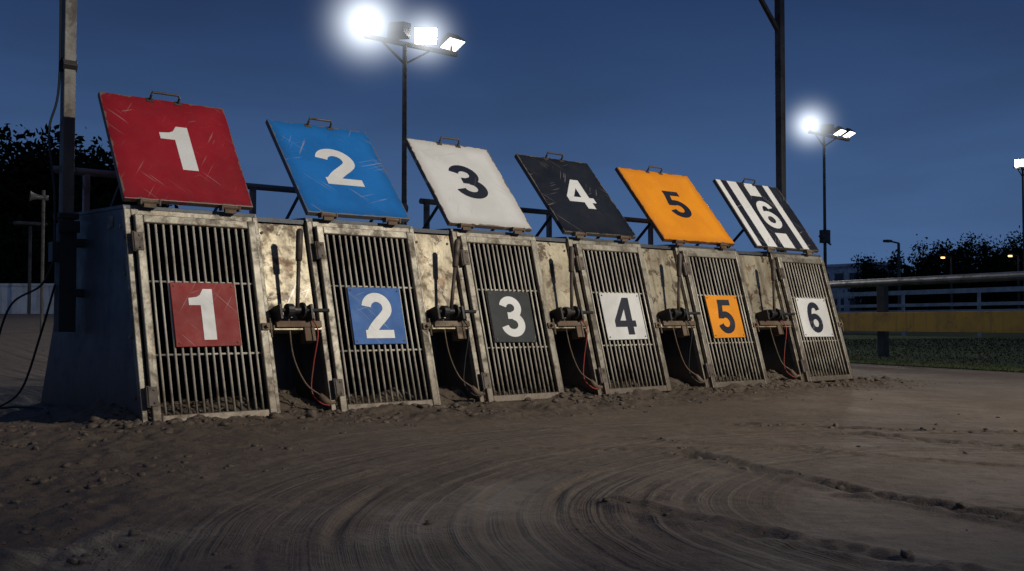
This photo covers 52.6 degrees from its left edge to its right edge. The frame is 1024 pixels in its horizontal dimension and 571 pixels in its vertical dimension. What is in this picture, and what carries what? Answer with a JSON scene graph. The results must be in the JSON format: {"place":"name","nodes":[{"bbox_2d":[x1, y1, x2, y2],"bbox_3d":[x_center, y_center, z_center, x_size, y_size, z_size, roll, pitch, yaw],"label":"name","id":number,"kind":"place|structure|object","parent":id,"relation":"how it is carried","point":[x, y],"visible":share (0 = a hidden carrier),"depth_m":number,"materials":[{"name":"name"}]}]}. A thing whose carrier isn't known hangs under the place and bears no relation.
{"place":"outdoors","nodes":[
{"label":"outdoors","id":0,"kind":"place"},
{"bbox_2d":[0,314,1023,570],"bbox_3d":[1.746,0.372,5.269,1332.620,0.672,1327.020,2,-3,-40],"label":"ground","id":1,"kind":"structure","parent":0,"point":[498,488],"depth_m":3.23,"materials":[{"name":"brown sand"}]},
{"bbox_2d":[0,283,53,313],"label":"white concrete wall","id":2,"kind":"structure","parent":1,"relation":"on","point":[10,293],"depth_m":25.61,"materials":[{"name":"white concrete"}]},
{"bbox_2d":[0,134,57,277],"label":"tree","id":3,"kind":"object","parent":1,"relation":"on","point":[8,211],"visible":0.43,"depth_m":35.85,"materials":[{"name":"green plant"}]},
{"bbox_2d":[13,221,47,313],"bbox_3d":[-11.461,-0.095,24.583,0.700,2.830,0.300,2,-3,-40],"label":"utility pole","id":4,"kind":"object","parent":1,"relation":"on","point":[27,223],"visible":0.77,"depth_m":24.56,"materials":[{"name":"metal"}]},
{"bbox_2d":[29,190,48,329],"bbox_3d":[-6.420,-0.269,14.001,0.244,2.050,0.149,2,-3,-40],"label":"loudspeaker pole","id":5,"kind":"object","parent":1,"relation":"on","point":[43,197],"visible":0.94,"depth_m":14.01,"materials":[{"name":"metal"}]},
{"bbox_2d":[0,0,84,412],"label":"steel post","id":6,"kind":"object","parent":1,"relation":"on","point":[65,244],"visible":1,"depth_m":5.33,"materials":[{"name":"black metal"}]},
{"bbox_2d":[0,123,84,257],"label":"tree","id":7,"kind":"object","parent":1,"relation":"on","point":[38,148],"visible":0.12,"depth_m":37.58,"materials":[{"name":"green plant"}]},
{"bbox_2d":[19,143,101,188],"bbox_3d":[-18.051,-1.965,39.988,5.760,7.053,4.948,1,-2,-25],"label":"tree","id":8,"kind":"object","parent":1,"relation":"on","point":[57,155],"depth_m":39.30,"materials":[{"name":"green plant"}]},
{"bbox_2d":[4,127,142,266],"bbox_3d":[-15.261,-2.027,37.041,5.746,7.381,5.721,2,-3,-40],"label":"tree","id":9,"kind":"object","parent":1,"relation":"on","point":[102,190],"visible":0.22,"depth_m":36.09,"materials":[{"name":"green plant"}]},
{"bbox_2d":[58,136,172,207],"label":"tree","id":10,"kind":"object","parent":1,"relation":"on","point":[106,153],"visible":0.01,"depth_m":41.80,"materials":[{"name":"green plant"}]},
{"bbox_2d":[41,91,335,422],"bbox_3d":[-1.791,-0.142,5.627,1.007,1.719,1.628,2,-3,-40],"label":"greyhound starting trap","id":11,"kind":"object","parent":1,"relation":"on","point":[175,304],"visible":0.91,"depth_m":5.23,"materials":[{"name":"metal"}]},
{"bbox_2d":[53,165,652,244],"bbox_3d":[-0.499,-0.448,6.944,4.920,0.263,0.068,2,-3,-40],"label":"back pipe rail","id":12,"kind":"object","parent":11,"relation":"attached to","point":[86,173],"visible":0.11,"depth_m":6.14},
{"bbox_2d":[265,117,484,411],"bbox_3d":[-1.046,-0.122,6.256,1.005,1.723,1.628,2,-3,-40],"label":"greyhound starting trap","id":13,"kind":"object","parent":1,"relation":"on","point":[385,294],"visible":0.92,"depth_m":5.85,"materials":[{"name":"metal"}]},
{"bbox_2d":[353,13,465,224],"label":"floodlight tower","id":14,"kind":"structure","parent":1,"relation":"on","point":[365,23],"depth_m":23.10,"materials":[{"name":"metal"}]},
{"bbox_2d":[404,136,602,401],"bbox_3d":[-0.317,-0.099,6.872,1.008,1.720,1.628,2,-3,-40],"label":"greyhound starting trap","id":15,"kind":"object","parent":1,"relation":"on","point":[516,291],"visible":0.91,"depth_m":6.44,"materials":[{"name":"metal"}]},
{"bbox_2d":[0,369,1019,570],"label":"dirt clods","id":16,"kind":"object","parent":1,"relation":"on","point":[131,419],"visible":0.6,"depth_m":4.88,"materials":[{"name":"brown soil"}]},
{"bbox_2d":[514,152,706,394],"bbox_3d":[0.448,-0.079,7.517,1.135,1.723,1.628,2,-3,-40],"label":"greyhound starting trap","id":17,"kind":"object","parent":1,"relation":"on","point":[628,294],"visible":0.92,"depth_m":7.06,"materials":[{"name":"metal"}]},
{"bbox_2d":[615,166,799,387],"bbox_3d":[1.258,-0.055,8.201,1.307,1.723,1.628,2,-3,-40],"label":"greyhound starting trap","id":18,"kind":"object","parent":1,"relation":"on","point":[730,295],"visible":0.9,"depth_m":7.74,"materials":[{"name":"metal"}]},
{"bbox_2d":[758,0,786,251],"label":"gantry pole","id":19,"kind":"object","parent":1,"relation":"on","point":[777,21],"visible":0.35,"depth_m":12.05,"materials":[{"name":"metal"}]},
{"bbox_2d":[713,178,853,383],"bbox_3d":[1.933,-0.034,8.777,0.909,1.720,1.620,2,-3,-40],"label":"greyhound starting trap","id":20,"kind":"object","parent":1,"relation":"on","point":[767,219],"visible":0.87,"depth_m":8.38,"materials":[{"name":"metal"}]},
{"bbox_2d":[827,262,928,310],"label":"white clubhouse","id":21,"kind":"structure","parent":1,"relation":"on","point":[838,272],"depth_m":93.46,"materials":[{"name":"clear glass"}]},
{"bbox_2d":[827,273,892,310],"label":"windows","id":22,"kind":"structure","parent":21,"relation":"in","point":[839,276],"depth_m":93.51,"materials":[{"name":"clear glass"}]},
{"bbox_2d":[843,249,933,310],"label":"tree","id":23,"kind":"object","parent":1,"relation":"on","point":[872,272],"visible":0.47,"depth_m":87.49,"materials":[{"name":"green plant"}]},
{"bbox_2d":[883,240,900,309],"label":"street lamp","id":24,"kind":"object","parent":1,"relation":"on","point":[898,271],"visible":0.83,"depth_m":59.99,"materials":[{"name":"metal"}]},
{"bbox_2d":[882,248,938,309],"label":"tree","id":25,"kind":"object","parent":1,"relation":"on","point":[919,301],"visible":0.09,"depth_m":90.58,"materials":[{"name":"green plant"}]},
{"bbox_2d":[829,271,1023,355],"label":"track rail fence","id":26,"kind":"object","parent":1,"relation":"on","point":[883,321],"visible":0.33,"depth_m":12.84,"materials":[{"name":"yellow metal"}]},
{"bbox_2d":[866,257,1023,309],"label":"distant tree line","id":27,"kind":"object","parent":1,"relation":"on","point":[990,307],"visible":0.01,"depth_m":97.62,"materials":[{"name":"green plant"}]},
{"bbox_2d":[940,255,952,309],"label":"street lamp","id":28,"kind":"object","parent":1,"relation":"on","point":[951,285],"visible":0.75,"depth_m":79.96,"materials":[{"name":"metal"}]},
{"bbox_2d":[910,234,996,309],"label":"tree","id":29,"kind":"object","parent":1,"relation":"on","point":[945,285],"visible":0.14,"depth_m":85.07,"materials":[{"name":"green plant"}]},
{"bbox_2d":[901,231,1022,308],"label":"tree","id":30,"kind":"object","parent":1,"relation":"on","point":[932,259],"visible":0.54,"depth_m":82.96,"materials":[{"name":"green plant"}]},
{"bbox_2d":[957,234,1022,308],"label":"tree","id":31,"kind":"object","parent":1,"relation":"on","point":[992,297],"visible":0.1,"depth_m":89.92,"materials":[{"name":"green plant"}]},
{"bbox_2d":[967,225,1022,308],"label":"tree","id":32,"kind":"object","parent":1,"relation":"on","point":[1017,250],"visible":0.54,"depth_m":81.61,"materials":[{"name":"green plant"}]},
{"bbox_2d":[1007,253,1019,308],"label":"street lamp","id":33,"kind":"object","parent":1,"relation":"on","point":[1018,281],"visible":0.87,"depth_m":77.97,"materials":[{"name":"metal"}]},
{"bbox_2d":[0,0,1023,271],"label":"sky","id":34,"kind":"structure","parent":0,"point":[931,92],"materials":[{"name":"blue"}]},
{"bbox_2d":[803,119,855,271],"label":"floodlight tower","id":35,"kind":"structure","parent":0,"point":[826,130],"depth_m":40.10,"materials":[{"name":"metal"}]},
{"bbox_2d":[842,332,1023,371],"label":"grass field","id":36,"kind":"structure","parent":0,"point":[868,336],"depth_m":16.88,"materials":[{"name":"green plant"}]},
{"bbox_2d":[832,286,1023,336],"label":"white running rail","id":37,"kind":"object","parent":36,"relation":"on","point":[903,305],"visible":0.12,"depth_m":32.20,"materials":[{"name":"metal"}]},
{"bbox_2d":[1013,159,1023,307],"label":"floodlight tower","id":38,"kind":"structure","parent":0,"point":[1018,164],"depth_m":55.16,"materials":[{"name":"metal"}]}
]}

